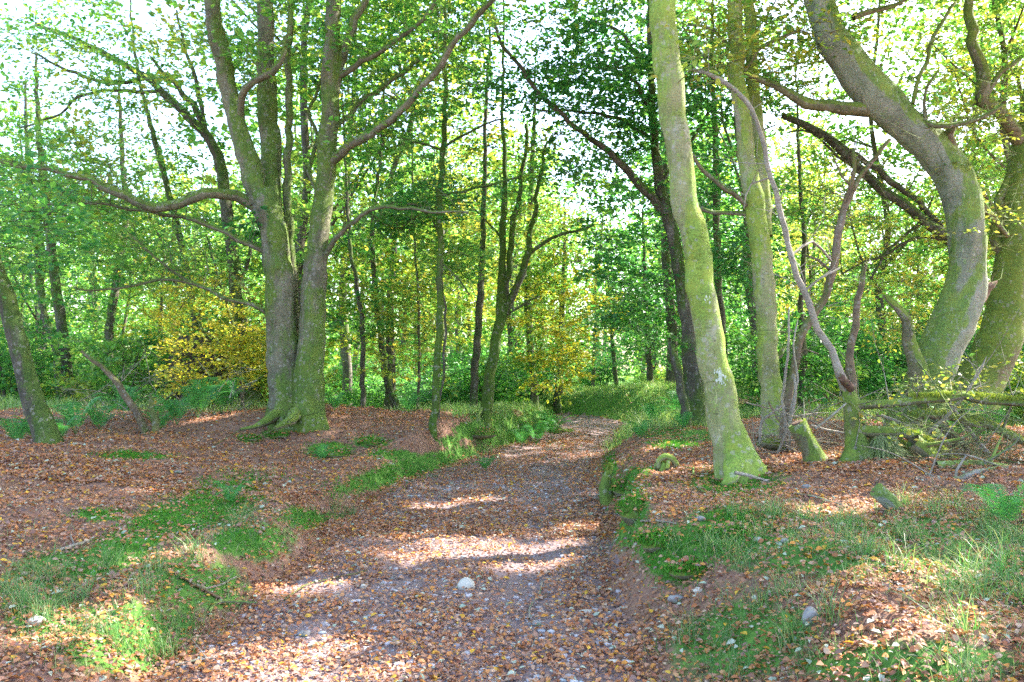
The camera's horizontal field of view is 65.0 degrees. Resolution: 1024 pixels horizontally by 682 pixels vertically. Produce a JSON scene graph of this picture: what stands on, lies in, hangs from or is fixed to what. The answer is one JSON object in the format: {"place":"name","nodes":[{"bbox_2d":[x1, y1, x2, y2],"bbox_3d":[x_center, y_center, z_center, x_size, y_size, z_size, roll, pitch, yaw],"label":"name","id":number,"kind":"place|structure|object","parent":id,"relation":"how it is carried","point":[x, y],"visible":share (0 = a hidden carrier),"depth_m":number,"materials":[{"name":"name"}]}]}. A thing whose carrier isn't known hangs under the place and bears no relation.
{"place":"outdoors","nodes":[
{"label":"outdoors","id":0,"kind":"place"},
{"bbox_2d":[165,394,642,681],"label":"path","id":1,"kind":"structure","parent":0,"point":[500,572],"depth_m":5.91,"materials":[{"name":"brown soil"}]},
{"bbox_2d":[0,369,1023,681],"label":"ground","id":2,"kind":"structure","parent":0,"point":[422,451],"depth_m":5.62,"materials":[{"name":"brown soil"}]},
{"bbox_2d":[0,304,84,401],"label":"shrub","id":3,"kind":"object","parent":2,"relation":"on","point":[6,365],"visible":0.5,"depth_m":16.91,"materials":[{"name":"green plant"}]},
{"bbox_2d":[0,153,93,360],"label":"woodland tree","id":4,"kind":"object","parent":2,"relation":"on","point":[31,280],"visible":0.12,"depth_m":31.22,"materials":[{"name":"green plant"}]},
{"bbox_2d":[0,79,108,401],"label":"slender tree","id":5,"kind":"object","parent":2,"relation":"on","point":[41,293],"visible":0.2,"depth_m":19.97,"materials":[{"name":"green plant"}]},
{"bbox_2d":[0,129,114,445],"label":"leaning tree","id":6,"kind":"object","parent":2,"relation":"on","point":[41,421],"visible":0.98,"depth_m":9.54,"materials":[{"name":"green plant"}]},
{"bbox_2d":[0,83,120,395],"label":"woodland tree","id":7,"kind":"object","parent":2,"relation":"on","point":[7,118],"visible":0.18,"depth_m":21.04,"materials":[{"name":"green plant"}]},
{"bbox_2d":[0,55,155,401],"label":"slender tree","id":8,"kind":"object","parent":2,"relation":"on","point":[60,316],"visible":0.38,"depth_m":17.45,"materials":[{"name":"green plant"}]},
{"bbox_2d":[51,396,111,433],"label":"fern","id":9,"kind":"object","parent":2,"relation":"on","point":[70,411],"visible":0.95,"depth_m":11.35,"materials":[{"name":"green plant"}]},
{"bbox_2d":[45,192,145,366],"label":"woodland tree","id":10,"kind":"object","parent":2,"relation":"on","point":[94,307],"visible":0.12,"depth_m":36.94,"materials":[{"name":"green plant"}]},
{"bbox_2d":[40,298,170,404],"bbox_3d":[-7.858,0.388,16.230,2.907,2.436,2.766,1,-2,-26],"label":"shrub","id":11,"kind":"object","parent":2,"relation":"on","point":[112,346],"visible":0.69,"depth_m":15.84,"materials":[{"name":"green plant"}]},
{"bbox_2d":[80,350,159,434],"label":"dead leaning stem","id":12,"kind":"object","parent":2,"relation":"on","point":[133,407],"visible":0.83,"depth_m":11.54,"materials":[{"name":"brown wood"}]},
{"bbox_2d":[50,66,192,382],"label":"slender tree","id":13,"kind":"object","parent":2,"relation":"on","point":[111,315],"visible":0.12,"depth_m":20.99,"materials":[{"name":"green plant"}]},
{"bbox_2d":[71,202,173,366],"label":"woodland tree","id":14,"kind":"object","parent":2,"relation":"on","point":[124,320],"visible":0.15,"depth_m":23.91,"materials":[{"name":"green plant"}]},
{"bbox_2d":[0,0,266,405],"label":"arching tree","id":15,"kind":"object","parent":2,"relation":"on","point":[218,155],"visible":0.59,"depth_m":15.84,"materials":[{"name":"green plant"}]},
{"bbox_2d":[79,146,226,398],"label":"woodland tree","id":16,"kind":"object","parent":2,"relation":"on","point":[149,288],"visible":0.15,"depth_m":22.46,"materials":[{"name":"green plant"}]},
{"bbox_2d":[75,0,240,335],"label":"slender tree","id":17,"kind":"object","parent":2,"relation":"on","point":[163,174],"visible":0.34,"depth_m":18.03,"materials":[{"name":"green plant"}]},
{"bbox_2d":[55,346,266,428],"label":"undergrowth","id":18,"kind":"object","parent":2,"relation":"on","point":[237,408],"visible":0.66,"depth_m":13.12,"materials":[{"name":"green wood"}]},
{"bbox_2d":[143,393,207,424],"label":"fern","id":19,"kind":"object","parent":2,"relation":"on","point":[185,405],"visible":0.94,"depth_m":12.15,"materials":[{"name":"green plant"}]},
{"bbox_2d":[114,220,267,409],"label":"young gold beech","id":20,"kind":"object","parent":2,"relation":"on","point":[222,341],"visible":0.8,"depth_m":14.09,"materials":[{"name":"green plant"}]},
{"bbox_2d":[138,319,247,404],"bbox_3d":[-6.144,0.683,15.427,2.374,2.324,0.958,0,-2,0],"label":"shrub","id":21,"kind":"object","parent":2,"relation":"on","point":[181,361],"visible":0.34,"depth_m":15.38,"materials":[{"name":"green plant"}]},
{"bbox_2d":[157,377,233,417],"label":"fern","id":22,"kind":"object","parent":2,"relation":"on","point":[196,400],"visible":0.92,"depth_m":12.48,"materials":[{"name":"green plant"}]},
{"bbox_2d":[125,292,268,399],"bbox_3d":[-6.501,0.385,17.603,3.442,2.856,3.184,0,-2,-5],"label":"shrub","id":23,"kind":"object","parent":2,"relation":"on","point":[161,336],"visible":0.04,"depth_m":17.09,"materials":[{"name":"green plant"}]},
{"bbox_2d":[150,172,260,335],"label":"woodland tree","id":24,"kind":"object","parent":2,"relation":"on","point":[208,205],"visible":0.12,"depth_m":25.09,"materials":[{"name":"green plant"}]},
{"bbox_2d":[152,284,268,403],"bbox_3d":[-5.505,0.165,16.024,2.973,2.749,2.928,0,-2,-16],"label":"shrub","id":25,"kind":"object","parent":2,"relation":"on","point":[260,382],"visible":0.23,"depth_m":15.82,"materials":[{"name":"yellow plant"}]},
{"bbox_2d":[190,378,249,413],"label":"fern","id":26,"kind":"object","parent":2,"relation":"on","point":[228,386],"visible":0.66,"depth_m":13.10,"materials":[{"name":"green plant"}]},
{"bbox_2d":[184,132,299,339],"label":"woodland tree","id":27,"kind":"object","parent":2,"relation":"on","point":[240,221],"visible":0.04,"depth_m":28.10,"materials":[{"name":"green plant"}]},
{"bbox_2d":[0,0,537,445],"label":"beech tree","id":28,"kind":"object","parent":2,"relation":"on","point":[295,344],"visible":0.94,"depth_m":12.39,"materials":[{"name":"green plant"}]},
{"bbox_2d":[140,0,453,344],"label":"woodland tree","id":29,"kind":"object","parent":2,"relation":"on","point":[306,206],"visible":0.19,"depth_m":18.25,"materials":[{"name":"green plant"}]},
{"bbox_2d":[228,64,366,293],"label":"woodland tree","id":30,"kind":"object","parent":2,"relation":"on","point":[317,121],"visible":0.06,"depth_m":36.85,"materials":[{"name":"green plant"}]},
{"bbox_2d":[324,353,382,391],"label":"shrub","id":31,"kind":"object","parent":2,"relation":"on","point":[339,365],"visible":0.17,"depth_m":33.19,"materials":[{"name":"green plant"}]},
{"bbox_2d":[239,0,468,406],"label":"woodland tree","id":32,"kind":"object","parent":2,"relation":"on","point":[346,365],"visible":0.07,"depth_m":24.98,"materials":[{"name":"green plant"}]},
{"bbox_2d":[296,83,421,407],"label":"slender tree","id":33,"kind":"object","parent":2,"relation":"on","point":[363,314],"visible":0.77,"depth_m":15.96,"materials":[{"name":"green plant"}]},
{"bbox_2d":[338,369,413,410],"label":"shrub","id":34,"kind":"object","parent":2,"relation":"on","point":[369,397],"visible":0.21,"depth_m":20.95,"materials":[{"name":"green plant"}]},
{"bbox_2d":[326,54,448,409],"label":"slender tree","id":35,"kind":"object","parent":2,"relation":"on","point":[387,385],"visible":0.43,"depth_m":17.44,"materials":[{"name":"green plant"}]},
{"bbox_2d":[365,356,431,409],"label":"shrub","id":36,"kind":"object","parent":2,"relation":"on","point":[397,380],"visible":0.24,"depth_m":26.27,"materials":[{"name":"green plant"}]},
{"bbox_2d":[281,0,517,409],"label":"woodland tree","id":37,"kind":"object","parent":2,"relation":"on","point":[388,351],"visible":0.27,"depth_m":20.46,"materials":[{"name":"green plant"}]},
{"bbox_2d":[355,91,467,409],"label":"slender tree","id":38,"kind":"object","parent":2,"relation":"on","point":[416,326],"visible":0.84,"depth_m":15.69,"materials":[{"name":"green plant"}]},
{"bbox_2d":[375,145,472,384],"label":"woodland tree","id":39,"kind":"object","parent":2,"relation":"on","point":[423,334],"visible":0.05,"depth_m":48.03,"materials":[{"name":"green plant"}]},
{"bbox_2d":[43,415,810,601],"bbox_3d":[-1.045,1.593,10.639,7.887,0.739,12.683,0,-2,0],"label":"moss","id":40,"kind":"object","parent":2,"relation":"on","point":[675,441],"visible":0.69,"depth_m":6.79,"materials":[{"name":"green plant"}]},
{"bbox_2d":[397,366,469,409],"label":"shrub","id":41,"kind":"object","parent":2,"relation":"on","point":[429,394],"visible":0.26,"depth_m":23.07,"materials":[{"name":"green plant"}]},
{"bbox_2d":[370,61,516,376],"bbox_3d":[-3.221,-5.212,37.700,7.239,15.698,7.161,-1,-2,18],"label":"woodland tree","id":42,"kind":"object","parent":2,"relation":"on","point":[453,166],"visible":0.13,"depth_m":37.41,"materials":[{"name":"green plant"}]},
{"bbox_2d":[351,6,544,441],"bbox_3d":[-1.074,-2.625,12.812,2.991,8.523,3.010,-1,-2,20],"label":"slender tree","id":43,"kind":"object","parent":2,"relation":"on","point":[434,414],"visible":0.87,"depth_m":12.63,"materials":[{"name":"green plant"}]},
{"bbox_2d":[405,140,495,419],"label":"slender tree","id":44,"kind":"object","parent":2,"relation":"on","point":[455,265],"visible":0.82,"depth_m":13.87,"materials":[{"name":"green plant"}]},
{"bbox_2d":[411,164,503,362],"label":"woodland tree","id":45,"kind":"object","parent":2,"relation":"on","point":[469,326],"visible":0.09,"depth_m":44.51,"materials":[{"name":"green plant"}]},
{"bbox_2d":[401,142,514,367],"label":"woodland tree","id":46,"kind":"object","parent":2,"relation":"on","point":[457,292],"visible":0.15,"depth_m":42.52,"materials":[{"name":"green plant"}]},
{"bbox_2d":[405,9,553,409],"bbox_3d":[-0.754,-3.567,17.177,3.316,10.463,3.185,0,-2,0],"label":"slender tree","id":47,"kind":"object","parent":2,"relation":"on","point":[476,345],"visible":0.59,"depth_m":17.01,"materials":[{"name":"green plant"}]},
{"bbox_2d":[427,330,541,408],"bbox_3d":[-0.678,0.930,22.929,3.372,2.799,3.120,1,-2,-40],"label":"shrub","id":48,"kind":"object","parent":2,"relation":"on","point":[464,374],"visible":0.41,"depth_m":22.67,"materials":[{"name":"green plant"}]},
{"bbox_2d":[465,172,545,401],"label":"slender tree","id":49,"kind":"object","parent":2,"relation":"on","point":[509,328],"visible":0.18,"depth_m":25.94,"materials":[{"name":"green plant"}]},
{"bbox_2d":[0,385,1023,681],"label":"fallen leaves","id":50,"kind":"object","parent":2,"relation":"on","point":[372,527],"depth_m":5.65,"materials":[{"name":"brown plant"}]},
{"bbox_2d":[0,458,1023,681],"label":"grass","id":51,"kind":"structure","parent":2,"relation":"on","point":[991,531],"depth_m":4.35,"materials":[{"name":"green plant"}]},
{"bbox_2d":[0,378,1023,455],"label":"verge grass","id":52,"kind":"structure","parent":2,"relation":"on","point":[665,415],"depth_m":16.31,"materials":[{"name":"green plant"}]},
{"bbox_2d":[3,163,1023,382],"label":"woodland","id":53,"kind":"object","parent":2,"relation":"on","point":[331,350],"visible":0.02,"depth_m":56.94,"materials":[{"name":"green plant"}]},
{"bbox_2d":[454,120,575,376],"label":"woodland tree","id":54,"kind":"object","parent":2,"relation":"on","point":[485,332],"visible":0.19,"depth_m":34.78,"materials":[{"name":"green plant"}]},
{"bbox_2d":[494,362,557,405],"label":"shrub","id":55,"kind":"object","parent":2,"relation":"on","point":[528,395],"visible":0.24,"depth_m":25.56,"materials":[{"name":"green plant"}]},
{"bbox_2d":[435,0,624,430],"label":"forked tree","id":56,"kind":"object","parent":2,"relation":"on","point":[504,302],"visible":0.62,"depth_m":15.29,"materials":[{"name":"green plant"}]},
{"bbox_2d":[459,76,636,409],"bbox_3d":[0.735,-2.648,18.804,4.237,9.035,3.818,0,-2,0],"label":"hanging gold beech","id":57,"kind":"object","parent":2,"relation":"on","point":[531,357],"visible":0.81,"depth_m":18.20,"materials":[{"name":"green plant"}]},
{"bbox_2d":[497,137,598,349],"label":"woodland tree","id":58,"kind":"object","parent":2,"relation":"on","point":[553,187],"visible":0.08,"depth_m":47.88,"materials":[{"name":"green plant"}]},
{"bbox_2d":[515,208,606,413],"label":"slender tree","id":59,"kind":"object","parent":2,"relation":"on","point":[557,407],"visible":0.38,"depth_m":25.91,"materials":[{"name":"green plant"}]},
{"bbox_2d":[547,247,640,386],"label":"slender tree","id":60,"kind":"object","parent":2,"relation":"on","point":[593,370],"visible":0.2,"depth_m":32.93,"materials":[{"name":"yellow plant"}]},
{"bbox_2d":[576,344,634,387],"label":"shrub","id":61,"kind":"object","parent":2,"relation":"on","point":[609,372],"visible":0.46,"depth_m":34.45,"materials":[{"name":"green plant"}]},
{"bbox_2d":[599,462,613,505],"bbox_3d":[1.106,1.705,9.152,0.235,0.661,0.243,0,-2,0],"label":"ridge stump","id":62,"kind":"object","parent":2,"relation":"on","point":[605,496],"visible":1,"depth_m":9.10,"materials":[{"name":"green plant"}]},
{"bbox_2d":[573,253,656,384],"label":"slender tree","id":63,"kind":"object","parent":2,"relation":"on","point":[614,368],"visible":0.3,"depth_m":29.91,"materials":[{"name":"green plant"}]},
{"bbox_2d":[612,491,648,525],"bbox_3d":[0.994,1.353,6.475,0.395,0.278,0.365,0,-2,0],"label":"mossy hummock","id":64,"kind":"object","parent":2,"relation":"on","point":[628,509],"visible":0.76,"depth_m":6.38,"materials":[{"name":"green plant"}]},
{"bbox_2d":[598,212,681,384],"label":"slender tree","id":65,"kind":"object","parent":2,"relation":"on","point":[649,372],"visible":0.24,"depth_m":26.93,"materials":[{"name":"green plant"}]},
{"bbox_2d":[447,0,849,426],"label":"dark beech","id":66,"kind":"object","parent":2,"relation":"on","point":[694,387],"visible":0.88,"depth_m":13.59,"materials":[{"name":"green plant"}]},
{"bbox_2d":[632,526,672,552],"bbox_3d":[0.976,1.335,5.453,0.367,0.203,0.318,0,-2,0],"label":"mossy hummock","id":67,"kind":"object","parent":2,"relation":"on","point":[648,541],"visible":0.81,"depth_m":5.39,"materials":[{"name":"green plant"}]},
{"bbox_2d":[548,0,775,386],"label":"woodland tree","id":68,"kind":"object","parent":2,"relation":"on","point":[670,375],"visible":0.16,"depth_m":25.58,"materials":[{"name":"green plant"}]},
{"bbox_2d":[616,115,732,365],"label":"woodland tree","id":69,"kind":"object","parent":2,"relation":"on","point":[678,337],"visible":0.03,"depth_m":35.57,"materials":[{"name":"green plant"}]},
{"bbox_2d":[667,338,691,426],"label":"snapped tree","id":70,"kind":"object","parent":2,"relation":"on","point":[680,389],"visible":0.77,"depth_m":12.94,"materials":[{"name":"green plant"}]},
{"bbox_2d":[662,554,709,579],"bbox_3d":[1.116,1.406,5.003,0.396,0.150,0.371,0,-2,0],"label":"mossy hummock","id":71,"kind":"object","parent":2,"relation":"on","point":[685,567],"visible":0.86,"depth_m":4.93,"materials":[{"name":"green plant"}]},
{"bbox_2d":[646,0,772,485],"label":"leaning beech","id":72,"kind":"object","parent":2,"relation":"on","point":[734,450],"visible":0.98,"depth_m":7.62,"materials":[{"name":"green plant"}]},
{"bbox_2d":[626,30,792,366],"bbox_3d":[6.801,-4.237,27.866,5.808,13.285,5.410,-1,-2,31],"label":"woodland tree","id":73,"kind":"object","parent":2,"relation":"on","point":[734,315],"visible":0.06,"depth_m":27.71,"materials":[{"name":"green plant"}]},
{"bbox_2d":[668,0,755,358],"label":"slender tree","id":74,"kind":"object","parent":2,"relation":"on","point":[717,220],"visible":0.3,"depth_m":17.02,"materials":[{"name":"green plant"}]},
{"bbox_2d":[696,518,751,539],"bbox_3d":[1.433,1.253,5.326,0.420,0.135,0.361,0,-2,0],"label":"mossy hummock","id":75,"kind":"object","parent":2,"relation":"on","point":[732,526],"visible":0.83,"depth_m":5.27,"materials":[{"name":"green plant"}]},
{"bbox_2d":[617,0,869,375],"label":"woodland tree","id":76,"kind":"object","parent":2,"relation":"on","point":[816,116],"visible":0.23,"depth_m":23.10,"materials":[{"name":"green plant"}]},
{"bbox_2d":[638,0,878,437],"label":"double trunk tree","id":77,"kind":"object","parent":2,"relation":"on","point":[758,235],"visible":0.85,"depth_m":11.07,"materials":[{"name":"green plant"}]},
{"bbox_2d":[725,293,869,412],"bbox_3d":[5.649,0.319,16.525,3.245,2.693,3.002,0,-2,7],"label":"shrub","id":78,"kind":"object","parent":2,"relation":"on","point":[748,340],"visible":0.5,"depth_m":16.01,"materials":[{"name":"green plant"}]},
{"bbox_2d":[788,418,830,462],"bbox_3d":[3.127,1.111,8.378,0.478,0.639,0.344,0,-2,0],"label":"mossy stump","id":79,"kind":"object","parent":2,"relation":"on","point":[806,441],"visible":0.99,"depth_m":8.30,"materials":[{"name":"green plant"}]},
{"bbox_2d":[739,111,881,342],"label":"woodland tree","id":80,"kind":"object","parent":2,"relation":"on","point":[799,224],"visible":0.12,"depth_m":33.69,"materials":[{"name":"green plant"}]},
{"bbox_2d":[742,391,878,458],"bbox_3d":[3.390,1.289,9.354,2.699,1.388,1.910,1,-2,-39],"label":"brushwood","id":81,"kind":"object","parent":2,"relation":"on","point":[781,415],"visible":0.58,"depth_m":9.24,"materials":[{"name":"brown wood"}]},
{"bbox_2d":[745,57,897,412],"bbox_3d":[6.069,-2.086,15.986,3.560,7.392,2.992,0,-2,0],"label":"slender tree","id":82,"kind":"object","parent":2,"relation":"on","point":[803,273],"visible":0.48,"depth_m":15.97,"materials":[{"name":"green plant"}]},
{"bbox_2d":[771,121,885,369],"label":"woodland tree","id":83,"kind":"object","parent":2,"relation":"on","point":[788,305],"visible":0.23,"depth_m":25.95,"materials":[{"name":"green plant"}]},
{"bbox_2d":[746,95,931,441],"bbox_3d":[3.985,-0.851,10.280,2.056,4.750,1.921,0,-2,0],"label":"dead tree","id":84,"kind":"object","parent":2,"relation":"on","point":[853,185],"visible":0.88,"depth_m":10.20,"materials":[{"name":"brown wood"}]},
{"bbox_2d":[661,16,1023,465],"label":"broken tree","id":85,"kind":"object","parent":2,"relation":"on","point":[855,429],"visible":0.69,"depth_m":8.26,"materials":[{"name":"green plant"}]},
{"bbox_2d":[777,290,914,398],"bbox_3d":[7.606,0.149,18.717,2.924,2.680,3.091,1,-2,-24],"label":"shrub","id":86,"kind":"object","parent":2,"relation":"on","point":[863,352],"visible":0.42,"depth_m":18.17,"materials":[{"name":"green plant"}]},
{"bbox_2d":[826,193,906,343],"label":"woodland tree","id":87,"kind":"object","parent":2,"relation":"on","point":[863,319],"visible":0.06,"depth_m":46.34,"materials":[{"name":"green plant"}]},
{"bbox_2d":[718,0,1023,439],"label":"curved beech","id":88,"kind":"object","parent":2,"relation":"on","point":[932,148],"visible":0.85,"depth_m":10.92,"materials":[{"name":"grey plant"}]},
{"bbox_2d":[781,87,994,362],"bbox_3d":[6.678,-1.939,13.670,4.767,4.631,2.710,0,-2,0],"label":"tree","id":89,"kind":"object","parent":88,"relation":"attached to","point":[880,188],"visible":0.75,"depth_m":13.26,"materials":[{"name":"green plant"}]},
{"bbox_2d":[772,0,1000,394],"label":"woodland tree","id":90,"kind":"object","parent":2,"relation":"on","point":[899,147],"visible":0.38,"depth_m":23.06,"materials":[{"name":"green plant"}]},
{"bbox_2d":[870,483,903,509],"bbox_3d":[2.688,1.184,5.667,0.326,0.366,0.173,0,-2,-9],"label":"leaning stub","id":91,"kind":"object","parent":2,"relation":"on","point":[880,493],"visible":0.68,"depth_m":5.62,"materials":[{"name":"green plant"}]},
{"bbox_2d":[781,0,1023,421],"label":"edge beech","id":92,"kind":"object","parent":2,"relation":"on","point":[1004,302],"visible":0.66,"depth_m":12.10,"materials":[{"name":"green plant"}]},
{"bbox_2d":[869,176,947,341],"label":"woodland tree","id":93,"kind":"object","parent":2,"relation":"on","point":[933,206],"visible":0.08,"depth_m":36.06,"materials":[{"name":"green plant"}]},
{"bbox_2d":[834,344,1023,457],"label":"brushwood","id":94,"kind":"object","parent":2,"relation":"on","point":[968,413],"visible":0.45,"depth_m":8.47,"materials":[{"name":"grey plant"}]},
{"bbox_2d":[953,385,1023,444],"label":"fallen limb","id":95,"kind":"object","parent":94,"relation":"on","point":[992,429],"visible":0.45,"depth_m":9.13,"materials":[{"name":"wood"}]},
{"bbox_2d":[897,374,981,428],"bbox_3d":[4.382,0.875,8.754,1.410,1.046,0.685,-1,-2,19],"label":"fallen limb","id":96,"kind":"object","parent":2,"relation":"on","point":[935,414],"visible":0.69,"depth_m":8.74,"materials":[{"name":"green wood"}]},
{"bbox_2d":[906,425,976,457],"bbox_3d":[4.343,1.216,7.959,0.672,0.782,0.625,1,-2,-40],"label":"fallen log","id":97,"kind":"object","parent":2,"relation":"on","point":[923,447],"visible":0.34,"depth_m":7.91,"materials":[{"name":"green plant"}]},
{"bbox_2d":[865,388,1023,471],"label":"brushwood","id":98,"kind":"object","parent":2,"relation":"on","point":[949,450],"visible":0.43,"depth_m":7.50,"materials":[{"name":"brown wood"}]},
{"bbox_2d":[872,0,1023,252],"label":"woodland tree","id":99,"kind":"object","parent":2,"relation":"on","point":[1003,57],"visible":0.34,"depth_m":19.63,"materials":[{"name":"green plant"}]},
{"bbox_2d":[877,0,1023,346],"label":"woodland tree","id":100,"kind":"object","parent":2,"relation":"on","point":[942,119],"visible":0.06,"depth_m":26.51,"materials":[{"name":"green plant"}]},
{"bbox_2d":[899,0,1023,325],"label":"woodland tree","id":101,"kind":"object","parent":2,"relation":"on","point":[987,13],"visible":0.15,"depth_m":22.87,"materials":[{"name":"green plant"}]},
{"bbox_2d":[934,431,1019,467],"bbox_3d":[4.251,1.004,7.274,0.729,0.393,0.525,0,-2,0],"label":"fallen log","id":102,"kind":"object","parent":2,"relation":"on","point":[950,463],"visible":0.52,"depth_m":7.33,"materials":[{"name":"wood"}]},
{"bbox_2d":[958,481,1023,530],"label":"fern","id":103,"kind":"object","parent":2,"relation":"on","point":[1009,510],"visible":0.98,"depth_m":5.14,"materials":[{"name":"green plant"}]},
{"bbox_2d":[1001,349,1023,426],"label":"shrub","id":104,"kind":"object","parent":2,"relation":"on","point":[1014,380],"visible":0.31,"depth_m":16.59,"materials":[{"name":"green plant"}]},
{"bbox_2d":[0,0,1023,370],"label":"sky","id":105,"kind":"structure","parent":0,"point":[143,15],"materials":[{"name":"white"}]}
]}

